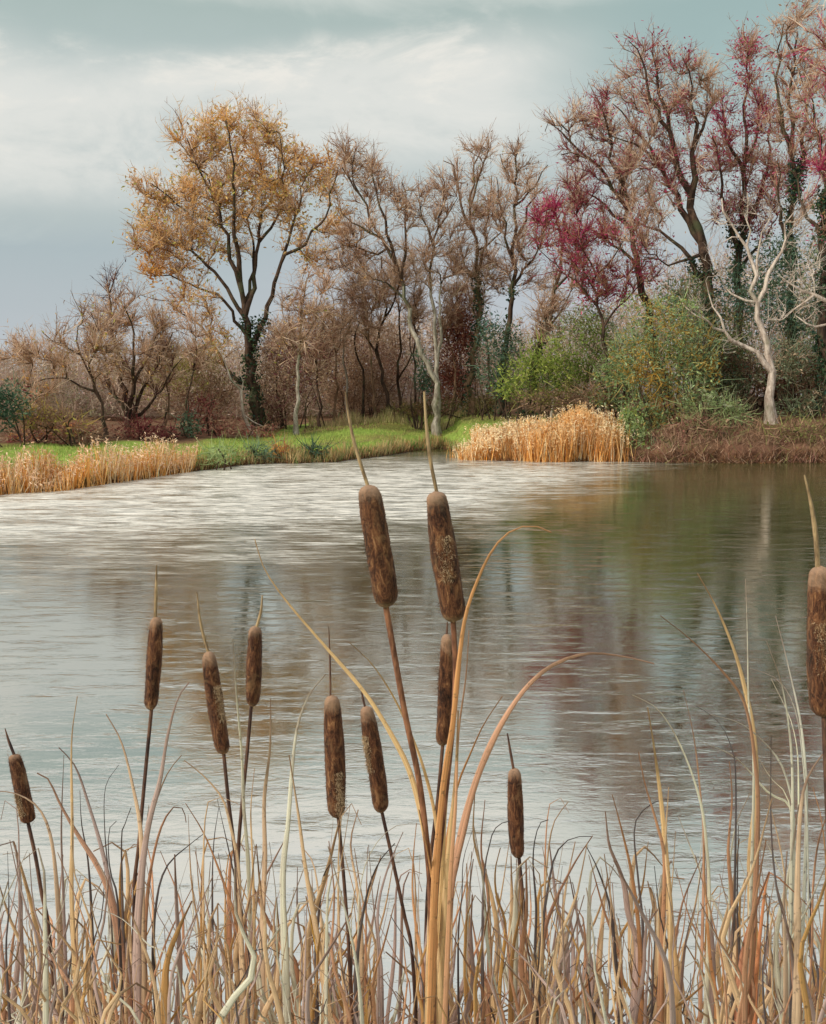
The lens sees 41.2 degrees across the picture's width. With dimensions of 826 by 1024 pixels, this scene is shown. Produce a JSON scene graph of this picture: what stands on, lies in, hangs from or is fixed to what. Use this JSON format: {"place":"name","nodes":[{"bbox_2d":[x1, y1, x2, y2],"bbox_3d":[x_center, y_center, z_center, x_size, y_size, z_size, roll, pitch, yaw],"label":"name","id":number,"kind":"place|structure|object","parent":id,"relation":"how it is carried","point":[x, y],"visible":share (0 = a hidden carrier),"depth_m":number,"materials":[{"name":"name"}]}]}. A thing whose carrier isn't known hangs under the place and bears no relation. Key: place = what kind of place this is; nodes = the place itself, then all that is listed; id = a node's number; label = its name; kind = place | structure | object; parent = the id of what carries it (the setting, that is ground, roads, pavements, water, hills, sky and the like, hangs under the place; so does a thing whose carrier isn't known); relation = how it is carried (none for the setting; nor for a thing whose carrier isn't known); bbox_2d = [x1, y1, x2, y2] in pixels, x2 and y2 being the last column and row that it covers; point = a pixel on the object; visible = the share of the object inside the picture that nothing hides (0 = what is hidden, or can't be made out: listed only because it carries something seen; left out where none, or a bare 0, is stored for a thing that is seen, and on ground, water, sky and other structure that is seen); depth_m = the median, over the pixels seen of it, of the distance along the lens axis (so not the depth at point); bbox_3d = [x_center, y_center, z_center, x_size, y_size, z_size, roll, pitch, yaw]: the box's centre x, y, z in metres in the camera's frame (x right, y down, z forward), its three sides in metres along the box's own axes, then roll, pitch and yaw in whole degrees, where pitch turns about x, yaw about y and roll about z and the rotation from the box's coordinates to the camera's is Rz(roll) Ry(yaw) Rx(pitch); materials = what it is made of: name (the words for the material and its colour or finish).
{"place":"outdoors","nodes":[
{"label":"outdoors","id":0,"kind":"place"},
{"bbox_2d":[306,398,494,430],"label":"tall grass","id":1,"kind":"structure","parent":0,"point":[357,420],"depth_m":47.04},
{"bbox_2d":[0,449,825,1023],"bbox_3d":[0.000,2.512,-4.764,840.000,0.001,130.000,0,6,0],"label":"water","id":2,"kind":"structure","parent":0,"point":[620,557],"depth_m":8.00,"materials":[{"name":"liquid"}]},
{"bbox_2d":[5,728,55,1006],"bbox_3d":[-0.881,1.176,2.639,0.150,1.349,0.053,0,6,0],"label":"cattail","id":3,"kind":"object","parent":2,"relation":"in","point":[24,807],"visible":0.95,"depth_m":2.57,"materials":[{"name":"plant"}]},
{"bbox_2d":[0,758,68,1023],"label":"reed plant","id":4,"kind":"object","parent":2,"relation":"in","point":[58,911],"visible":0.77,"depth_m":2.44,"materials":[{"name":"beige plant"}]},
{"bbox_2d":[37,696,132,1023],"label":"reed plant","id":5,"kind":"object","parent":2,"relation":"in","point":[112,903],"visible":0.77,"depth_m":2.33,"materials":[{"name":"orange plant"}]},
{"bbox_2d":[0,430,203,494],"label":"reed bed","id":6,"kind":"object","parent":2,"relation":"in","point":[28,475],"visible":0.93,"depth_m":24.65,"materials":[{"name":"plant"}]},
{"bbox_2d":[58,881,192,1023],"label":"reed plant","id":7,"kind":"object","parent":2,"relation":"in","point":[165,976],"visible":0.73,"depth_m":2.10,"materials":[{"name":"beige plant"}]},
{"bbox_2d":[104,682,189,1023],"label":"reed plant","id":8,"kind":"object","parent":2,"relation":"in","point":[141,918],"visible":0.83,"depth_m":2.28,"materials":[{"name":"beige plant"}]},
{"bbox_2d":[131,565,163,1008],"bbox_3d":[-0.595,0.990,2.416,0.142,1.766,0.052,0,6,0],"label":"cattail","id":9,"kind":"object","parent":2,"relation":"in","point":[153,661],"visible":0.99,"depth_m":2.34,"materials":[{"name":"plant"}]},
{"bbox_2d":[151,760,246,1023],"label":"reed plant","id":10,"kind":"object","parent":2,"relation":"in","point":[241,953],"visible":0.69,"depth_m":2.31,"materials":[{"name":"beige plant"}]},
{"bbox_2d":[196,592,237,912],"bbox_3d":[-0.397,1.020,2.370,0.105,1.717,0.050,0,6,0],"label":"cattail","id":11,"kind":"object","parent":2,"relation":"in","point":[215,702],"visible":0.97,"depth_m":2.29,"materials":[{"name":"plant"}]},
{"bbox_2d":[235,595,262,986],"bbox_3d":[-0.393,1.020,2.570,0.115,1.674,0.056,0,6,0],"label":"cattail","id":12,"kind":"object","parent":2,"relation":"in","point":[254,673],"visible":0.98,"depth_m":2.49,"materials":[{"name":"plant"}]},
{"bbox_2d":[233,643,282,1023],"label":"reed plant","id":13,"kind":"object","parent":2,"relation":"in","point":[265,870],"visible":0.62,"depth_m":2.41,"materials":[{"name":"beige plant"}]},
{"bbox_2d":[280,675,363,1023],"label":"reed plant","id":14,"kind":"object","parent":2,"relation":"in","point":[314,922],"visible":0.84,"depth_m":2.16,"materials":[{"name":"beige plant"}]},
{"bbox_2d":[323,627,353,1023],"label":"cattail","id":15,"kind":"object","parent":2,"relation":"in","point":[334,760],"visible":1,"depth_m":2.15,"materials":[{"name":"plant"}]},
{"bbox_2d":[360,692,417,1023],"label":"cattail","id":16,"kind":"object","parent":2,"relation":"in","point":[373,753],"visible":1,"depth_m":2.26,"materials":[{"name":"plant"}]},
{"bbox_2d":[354,823,424,1023],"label":"reed plant","id":17,"kind":"object","parent":2,"relation":"in","point":[381,991],"visible":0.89,"depth_m":2.09,"materials":[{"name":"orange plant"}]},
{"bbox_2d":[345,392,435,1023],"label":"cattail","id":18,"kind":"object","parent":2,"relation":"in","point":[378,551],"visible":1,"depth_m":1.85,"materials":[{"name":"plant"}]},
{"bbox_2d":[424,622,452,942],"bbox_3d":[0.041,1.052,2.272,0.092,1.674,0.051,0,6,0],"label":"cattail","id":19,"kind":"object","parent":2,"relation":"in","point":[444,687],"visible":0.82,"depth_m":2.19,"materials":[{"name":"plant"}]},
{"bbox_2d":[254,539,653,1023],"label":"reed plant","id":20,"kind":"object","parent":2,"relation":"in","point":[462,831],"visible":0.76,"depth_m":1.97,"materials":[{"name":"beige plant"}]},
{"bbox_2d":[423,392,551,1023],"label":"cattail","id":21,"kind":"object","parent":2,"relation":"in","point":[445,565],"visible":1,"depth_m":1.88,"materials":[{"name":"plant"}]},
{"bbox_2d":[457,797,524,1023],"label":"reed plant","id":22,"kind":"object","parent":2,"relation":"in","point":[499,985],"visible":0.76,"depth_m":2.22,"materials":[{"name":"beige plant"}]},
{"bbox_2d":[506,733,532,1001],"bbox_3d":[0.268,1.183,2.632,0.110,1.337,0.050,1,6,14],"label":"cattail","id":23,"kind":"object","parent":2,"relation":"in","point":[515,812],"visible":0.98,"depth_m":2.58,"materials":[{"name":"plant"}]},
{"bbox_2d":[446,401,638,461],"bbox_3d":[4.046,-2.494,34.927,6.207,2.099,3.134,1,6,12],"label":"reed bed","id":24,"kind":"object","parent":2,"relation":"in","point":[580,433],"visible":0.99,"depth_m":34.21,"materials":[{"name":"plant"}]},
{"bbox_2d":[532,802,592,1023],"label":"reed plant","id":25,"kind":"object","parent":2,"relation":"in","point":[545,927],"visible":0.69,"depth_m":2.19,"materials":[{"name":"brown plant"}]},
{"bbox_2d":[565,848,622,1023],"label":"reed plant","id":26,"kind":"object","parent":2,"relation":"in","point":[615,953],"visible":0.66,"depth_m":2.28,"materials":[{"name":"brown plant"}]},
{"bbox_2d":[605,795,684,1023],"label":"reed plant","id":27,"kind":"object","parent":2,"relation":"in","point":[638,933],"visible":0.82,"depth_m":2.28,"materials":[{"name":"brown plant"}]},
{"bbox_2d":[632,690,718,1023],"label":"reed plant","id":28,"kind":"object","parent":2,"relation":"in","point":[665,905],"visible":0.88,"depth_m":2.18,"materials":[{"name":"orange plant"}]},
{"bbox_2d":[660,573,759,1023],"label":"reed plant","id":29,"kind":"object","parent":2,"relation":"in","point":[754,838],"visible":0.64,"depth_m":2.13,"materials":[{"name":"beige plant"}]},
{"bbox_2d":[699,616,808,1023],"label":"reed plant","id":30,"kind":"object","parent":2,"relation":"in","point":[792,864],"visible":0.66,"depth_m":2.21,"materials":[{"name":"beige plant"}]},
{"bbox_2d":[734,753,825,1023],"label":"reed plant","id":31,"kind":"object","parent":2,"relation":"in","point":[795,1009],"visible":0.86,"depth_m":2.04,"materials":[{"name":"beige plant"}]},
{"bbox_2d":[802,475,825,829],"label":"cattail","id":32,"kind":"object","parent":2,"relation":"in","point":[816,639],"visible":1,"depth_m":1.82,"materials":[{"name":"plant"}]},
{"bbox_2d":[0,397,825,493],"bbox_3d":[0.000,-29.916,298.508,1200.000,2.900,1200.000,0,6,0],"label":"ground","id":33,"kind":"structure","parent":0,"point":[204,437],"depth_m":38.36,"materials":[{"name":"green plant"}]},
{"bbox_2d":[0,368,37,447],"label":"evergreen shrub","id":34,"kind":"object","parent":33,"relation":"on","point":[5,414],"visible":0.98,"depth_m":33.86,"materials":[{"name":"green plant"}]},
{"bbox_2d":[0,407,109,443],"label":"thicket","id":35,"kind":"object","parent":33,"relation":"on","point":[42,433],"visible":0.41,"depth_m":36.12,"materials":[{"name":"brown plant"}]},
{"bbox_2d":[12,391,100,446],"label":"orange shrub","id":36,"kind":"object","parent":33,"relation":"on","point":[52,414],"visible":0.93,"depth_m":34.73,"materials":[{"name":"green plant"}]},
{"bbox_2d":[0,413,121,445],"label":"thicket","id":37,"kind":"object","parent":33,"relation":"on","point":[77,438],"visible":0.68,"depth_m":35.77,"materials":[{"name":"red plant"}]},
{"bbox_2d":[0,288,138,438],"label":"bare tree","id":38,"kind":"object","parent":33,"relation":"on","point":[28,351],"visible":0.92,"depth_m":36.52,"materials":[{"name":"brown plant"}]},
{"bbox_2d":[72,407,171,440],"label":"bramble","id":39,"kind":"object","parent":33,"relation":"on","point":[137,428],"visible":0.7,"depth_m":37.81,"materials":[{"name":"brown plant"}]},
{"bbox_2d":[71,257,195,437],"bbox_3d":[-10.100,-5.901,39.671,4.339,6.668,3.840,0,6,0],"label":"bare tree","id":40,"kind":"object","parent":33,"relation":"on","point":[147,347],"visible":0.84,"depth_m":39.46,"materials":[{"name":"brown plant"}]},
{"bbox_2d":[138,305,195,432],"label":"sapling","id":41,"kind":"object","parent":33,"relation":"on","point":[175,368],"visible":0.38,"depth_m":40.58,"materials":[{"name":"brown plant"}]},
{"bbox_2d":[136,330,243,433],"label":"thicket","id":42,"kind":"object","parent":33,"relation":"on","point":[180,388],"visible":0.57,"depth_m":43.43,"materials":[{"name":"brown plant"}]},
{"bbox_2d":[169,297,225,430],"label":"sapling","id":43,"kind":"object","parent":33,"relation":"on","point":[194,347],"visible":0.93,"depth_m":42.48,"materials":[{"name":"brown plant"}]},
{"bbox_2d":[194,430,254,469],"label":"waterside plant","id":44,"kind":"object","parent":33,"relation":"on","point":[221,455],"visible":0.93,"depth_m":30.11,"materials":[{"name":"green plant"}]},
{"bbox_2d":[176,389,284,437],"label":"bramble","id":45,"kind":"object","parent":33,"relation":"on","point":[201,399],"visible":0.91,"depth_m":40.80,"materials":[{"name":"brown plant"}]},
{"bbox_2d":[112,85,361,430],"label":"oak tree","id":46,"kind":"object","parent":33,"relation":"on","point":[286,203],"visible":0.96,"depth_m":44.72,"materials":[{"name":"orange plant"}]},
{"bbox_2d":[236,427,284,464],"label":"waterside plant","id":47,"kind":"object","parent":33,"relation":"on","point":[255,448],"visible":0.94,"depth_m":32.76,"materials":[{"name":"green plant"}]},
{"bbox_2d":[244,303,303,428],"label":"sapling","id":48,"kind":"object","parent":33,"relation":"on","point":[275,352],"visible":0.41,"depth_m":46.47,"materials":[{"name":"brown plant"}]},
{"bbox_2d":[0,411,549,478],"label":"grass","id":49,"kind":"structure","parent":33,"relation":"on","point":[180,446],"depth_m":39.13,"materials":[{"name":"plant"}]},
{"bbox_2d":[240,300,343,428],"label":"thicket","id":50,"kind":"object","parent":33,"relation":"on","point":[288,383],"visible":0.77,"depth_m":46.22,"materials":[{"name":"brown plant"}]},
{"bbox_2d":[255,248,357,434],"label":"slender tree","id":51,"kind":"object","parent":33,"relation":"on","point":[309,310],"visible":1,"depth_m":42.26,"materials":[{"name":"brown plant"}]},
{"bbox_2d":[296,291,349,426],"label":"sapling","id":52,"kind":"object","parent":33,"relation":"on","point":[316,366],"visible":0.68,"depth_m":45.35,"materials":[{"name":"brown plant"}]},
{"bbox_2d":[194,431,460,470],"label":"waterside grass","id":53,"kind":"structure","parent":33,"relation":"on","point":[394,445],"depth_m":34.14,"materials":[{"name":"plant"}]},
{"bbox_2d":[305,283,361,421],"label":"sapling","id":54,"kind":"object","parent":33,"relation":"on","point":[342,315],"visible":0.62,"depth_m":47.45,"materials":[{"name":"brown plant"}]},
{"bbox_2d":[309,210,379,417],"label":"bare tree","id":55,"kind":"object","parent":33,"relation":"on","point":[349,259],"visible":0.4,"depth_m":49.22,"materials":[{"name":"brown plant"}]},
{"bbox_2d":[328,264,378,419],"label":"sapling","id":56,"kind":"object","parent":33,"relation":"on","point":[351,322],"visible":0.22,"depth_m":49.42,"materials":[{"name":"brown plant"}]},
{"bbox_2d":[305,305,423,417],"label":"thicket","id":57,"kind":"object","parent":33,"relation":"on","point":[356,378],"visible":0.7,"depth_m":52.09,"materials":[{"name":"brown plant"}]},
{"bbox_2d":[346,269,398,420],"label":"sapling","id":58,"kind":"object","parent":33,"relation":"on","point":[364,320],"visible":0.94,"depth_m":47.42,"materials":[{"name":"brown plant"}]},
{"bbox_2d":[304,125,445,435],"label":"leaning tree","id":59,"kind":"object","parent":33,"relation":"on","point":[371,168],"visible":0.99,"depth_m":43.94,"materials":[{"name":"brown plant"}]},
{"bbox_2d":[328,244,434,416],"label":"bare tree","id":60,"kind":"object","parent":33,"relation":"on","point":[375,349],"visible":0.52,"depth_m":48.27,"materials":[{"name":"brown plant"}]},
{"bbox_2d":[371,239,438,415],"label":"bare tree","id":61,"kind":"object","parent":33,"relation":"on","point":[398,376],"visible":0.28,"depth_m":50.39,"materials":[{"name":"brown plant"}]},
{"bbox_2d":[0,230,821,420],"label":"distant wood","id":62,"kind":"object","parent":33,"relation":"on","point":[84,397],"visible":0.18,"depth_m":55.77,"materials":[{"name":"brown plant"}]},
{"bbox_2d":[0,785,825,1023],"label":"dry reeds","id":63,"kind":"object","parent":33,"relation":"on","point":[337,995],"visible":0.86,"depth_m":2.19,"materials":[{"name":"beige plant"}]},
{"bbox_2d":[390,240,438,422],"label":"sapling","id":64,"kind":"object","parent":33,"relation":"on","point":[415,314],"visible":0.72,"depth_m":48.81,"materials":[{"name":"brown plant"}]},
{"bbox_2d":[410,340,434,429],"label":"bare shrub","id":65,"kind":"object","parent":33,"relation":"on","point":[426,381],"visible":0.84,"depth_m":46.13,"materials":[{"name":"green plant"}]},
{"bbox_2d":[393,158,482,433],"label":"forked tree","id":66,"kind":"object","parent":33,"relation":"on","point":[444,189],"visible":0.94,"depth_m":44.90,"materials":[{"name":"brown plant"}]},
{"bbox_2d":[408,282,494,417],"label":"russet shrub","id":67,"kind":"object","parent":33,"relation":"on","point":[464,337],"visible":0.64,"depth_m":49.04,"materials":[{"name":"brown plant"}]},
{"bbox_2d":[385,387,524,430],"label":"thicket","id":68,"kind":"object","parent":33,"relation":"on","point":[405,410],"visible":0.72,"depth_m":46.69,"materials":[{"name":"brown plant"}]},
{"bbox_2d":[422,260,491,418],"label":"sapling","id":69,"kind":"object","parent":33,"relation":"on","point":[451,316],"visible":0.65,"depth_m":48.24,"materials":[{"name":"brown plant"}]},
{"bbox_2d":[455,238,506,407],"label":"sapling","id":70,"kind":"object","parent":33,"relation":"on","point":[473,294],"visible":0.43,"depth_m":47.63,"materials":[{"name":"brown plant"}]},
{"bbox_2d":[435,123,527,415],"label":"bare tree","id":71,"kind":"object","parent":33,"relation":"on","point":[485,211],"visible":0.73,"depth_m":45.93,"materials":[{"name":"brown plant"}]},
{"bbox_2d":[461,310,525,420],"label":"evergreen shrub","id":72,"kind":"object","parent":33,"relation":"on","point":[498,352],"visible":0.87,"depth_m":44.50,"materials":[{"name":"green plant"}]},
{"bbox_2d":[471,124,567,416],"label":"bare tree","id":73,"kind":"object","parent":33,"relation":"on","point":[517,244],"visible":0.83,"depth_m":44.94,"materials":[{"name":"brown plant"}]},
{"bbox_2d":[487,328,584,425],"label":"lime shrub","id":74,"kind":"object","parent":33,"relation":"on","point":[526,374],"visible":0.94,"depth_m":40.53,"materials":[{"name":"green plant"}]},
{"bbox_2d":[522,253,578,419],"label":"sapling","id":75,"kind":"object","parent":33,"relation":"on","point":[548,303],"visible":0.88,"depth_m":42.26,"materials":[{"name":"brown plant"}]},
{"bbox_2d":[515,155,611,420],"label":"ivy tree","id":76,"kind":"object","parent":33,"relation":"on","point":[560,282],"visible":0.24,"depth_m":43.30,"materials":[{"name":"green plant"}]},
{"bbox_2d":[508,371,633,425],"bbox_3d":[5.593,-3.745,38.288,4.794,2.615,2.607,0,6,0],"label":"thicket","id":77,"kind":"object","parent":33,"relation":"on","point":[560,401],"visible":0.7,"depth_m":38.13,"materials":[{"name":"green plant"}]},
{"bbox_2d":[517,177,678,410],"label":"maple tree","id":78,"kind":"object","parent":33,"relation":"on","point":[581,246],"visible":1,"depth_m":40.05,"materials":[{"name":"red plant"}]},
{"bbox_2d":[539,299,656,421],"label":"sage shrub","id":79,"kind":"object","parent":33,"relation":"on","point":[589,329],"visible":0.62,"depth_m":41.33,"materials":[{"name":"green plant"}]},
{"bbox_2d":[531,73,675,396],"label":"bare tree","id":80,"kind":"object","parent":33,"relation":"on","point":[579,201],"visible":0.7,"depth_m":40.69,"materials":[{"name":"brown plant"}]},
{"bbox_2d":[575,321,659,424],"bbox_3d":[7.015,-4.654,37.690,3.142,4.061,2.249,0,6,0],"label":"green shrub","id":81,"kind":"object","parent":33,"relation":"on","point":[609,381],"visible":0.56,"depth_m":37.63,"materials":[{"name":"green plant"}]},
{"bbox_2d":[608,398,658,449],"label":"green shrub","id":82,"kind":"object","parent":33,"relation":"on","point":[633,431],"visible":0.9,"depth_m":34.40,"materials":[{"name":"green plant"}]},
{"bbox_2d":[574,16,739,404],"bbox_3d":[8.581,-10.207,39.146,5.603,14.216,3.769,2,6,21],"label":"tall tree","id":83,"kind":"object","parent":33,"relation":"on","point":[690,218],"visible":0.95,"depth_m":38.74,"materials":[{"name":"brown plant"}]},
{"bbox_2d":[596,280,735,436],"bbox_3d":[8.332,-4.937,36.032,4.324,5.326,3.754,-3,7,-24],"label":"green shrub","id":84,"kind":"object","parent":33,"relation":"on","point":[656,374],"visible":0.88,"depth_m":35.95,"materials":[{"name":"green plant"}]},
{"bbox_2d":[647,402,757,450],"bbox_3d":[9.100,-2.647,34.629,4.028,1.809,3.022,0,6,0],"label":"bramble","id":85,"kind":"object","parent":33,"relation":"on","point":[691,426],"visible":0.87,"depth_m":34.48,"materials":[{"name":"brown plant"}]},
{"bbox_2d":[653,266,768,411],"bbox_3d":[10.367,-6.085,38.546,4.217,5.486,2.995,-2,6,-16],"label":"green shrub","id":86,"kind":"object","parent":33,"relation":"on","point":[702,295],"visible":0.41,"depth_m":38.21,"materials":[{"name":"green plant"}]},
{"bbox_2d":[664,375,764,431],"bbox_3d":[9.806,-3.468,35.454,3.398,2.065,2.420,0,6,0],"label":"sage shrub","id":87,"kind":"object","parent":33,"relation":"on","point":[709,405],"visible":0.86,"depth_m":35.33,"materials":[{"name":"green plant"}]},
{"bbox_2d":[615,422,825,463],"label":"bank litter","id":88,"kind":"object","parent":33,"relation":"on","point":[702,437],"visible":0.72,"depth_m":33.89,"materials":[{"name":"plant"}]},
{"bbox_2d":[678,311,765,412],"bbox_3d":[10.609,-5.189,38.060,3.325,3.975,3.024,0,6,0],"label":"sage shrub","id":89,"kind":"object","parent":33,"relation":"on","point":[736,373],"visible":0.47,"depth_m":37.84,"materials":[{"name":"green plant"}]},
{"bbox_2d":[681,11,808,396],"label":"maple tree","id":90,"kind":"object","parent":33,"relation":"on","point":[749,48],"visible":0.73,"depth_m":41.67,"materials":[{"name":"red plant"}]},
{"bbox_2d":[670,186,823,424],"bbox_3d":[11.057,-6.788,35.975,5.347,8.009,2.731,0,6,0],"label":"dead tree","id":91,"kind":"object","parent":33,"relation":"on","point":[767,362],"visible":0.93,"depth_m":36.31,"materials":[{"name":"white plant"}]},
{"bbox_2d":[715,222,817,407],"bbox_3d":[12.905,-7.017,39.467,4.573,6.835,3.221,0,6,0],"label":"evergreen tree","id":92,"kind":"object","parent":33,"relation":"on","point":[744,292],"visible":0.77,"depth_m":39.21,"materials":[{"name":"green plant"}]},
{"bbox_2d":[719,335,822,410],"bbox_3d":[13.320,-4.926,38.924,5.347,3.032,3.291,0,6,0],"label":"russet shrub","id":93,"kind":"object","parent":33,"relation":"on","point":[804,383],"visible":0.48,"depth_m":38.67,"materials":[{"name":"brown plant"}]},
{"bbox_2d":[729,403,825,449],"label":"bramble","id":94,"kind":"object","parent":33,"relation":"on","point":[796,429],"visible":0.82,"depth_m":34.33,"materials":[{"name":"brown plant"}]},
{"bbox_2d":[741,0,825,397],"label":"ivy tree","id":95,"kind":"object","parent":33,"relation":"on","point":[792,191],"visible":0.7,"depth_m":39.72,"materials":[{"name":"brown plant"}]},
{"bbox_2d":[753,321,825,420],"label":"sage shrub","id":96,"kind":"object","parent":33,"relation":"on","point":[808,401],"visible":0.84,"depth_m":37.58,"materials":[{"name":"green plant"}]},
{"bbox_2d":[756,227,825,342],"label":"dead tree","id":97,"kind":"object","parent":33,"relation":"on","point":[819,297],"visible":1,"depth_m":34.48,"materials":[{"name":"grey plant"}]},
{"bbox_2d":[774,0,825,417],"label":"ivy tree","id":98,"kind":"object","parent":33,"relation":"on","point":[820,230],"visible":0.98,"depth_m":37.06,"materials":[{"name":"brown plant"}]},
{"bbox_2d":[786,232,825,408],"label":"evergreen tree","id":99,"kind":"object","parent":33,"relation":"on","point":[804,314],"visible":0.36,"depth_m":38.47,"materials":[{"name":"green plant"}]},
{"bbox_2d":[0,0,825,397],"label":"sky","id":100,"kind":"structure","parent":0,"point":[85,85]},
{"bbox_2d":[3,444,825,493],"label":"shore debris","id":101,"kind":"object","parent":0,"point":[677,460],"visible":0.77,"depth_m":33.46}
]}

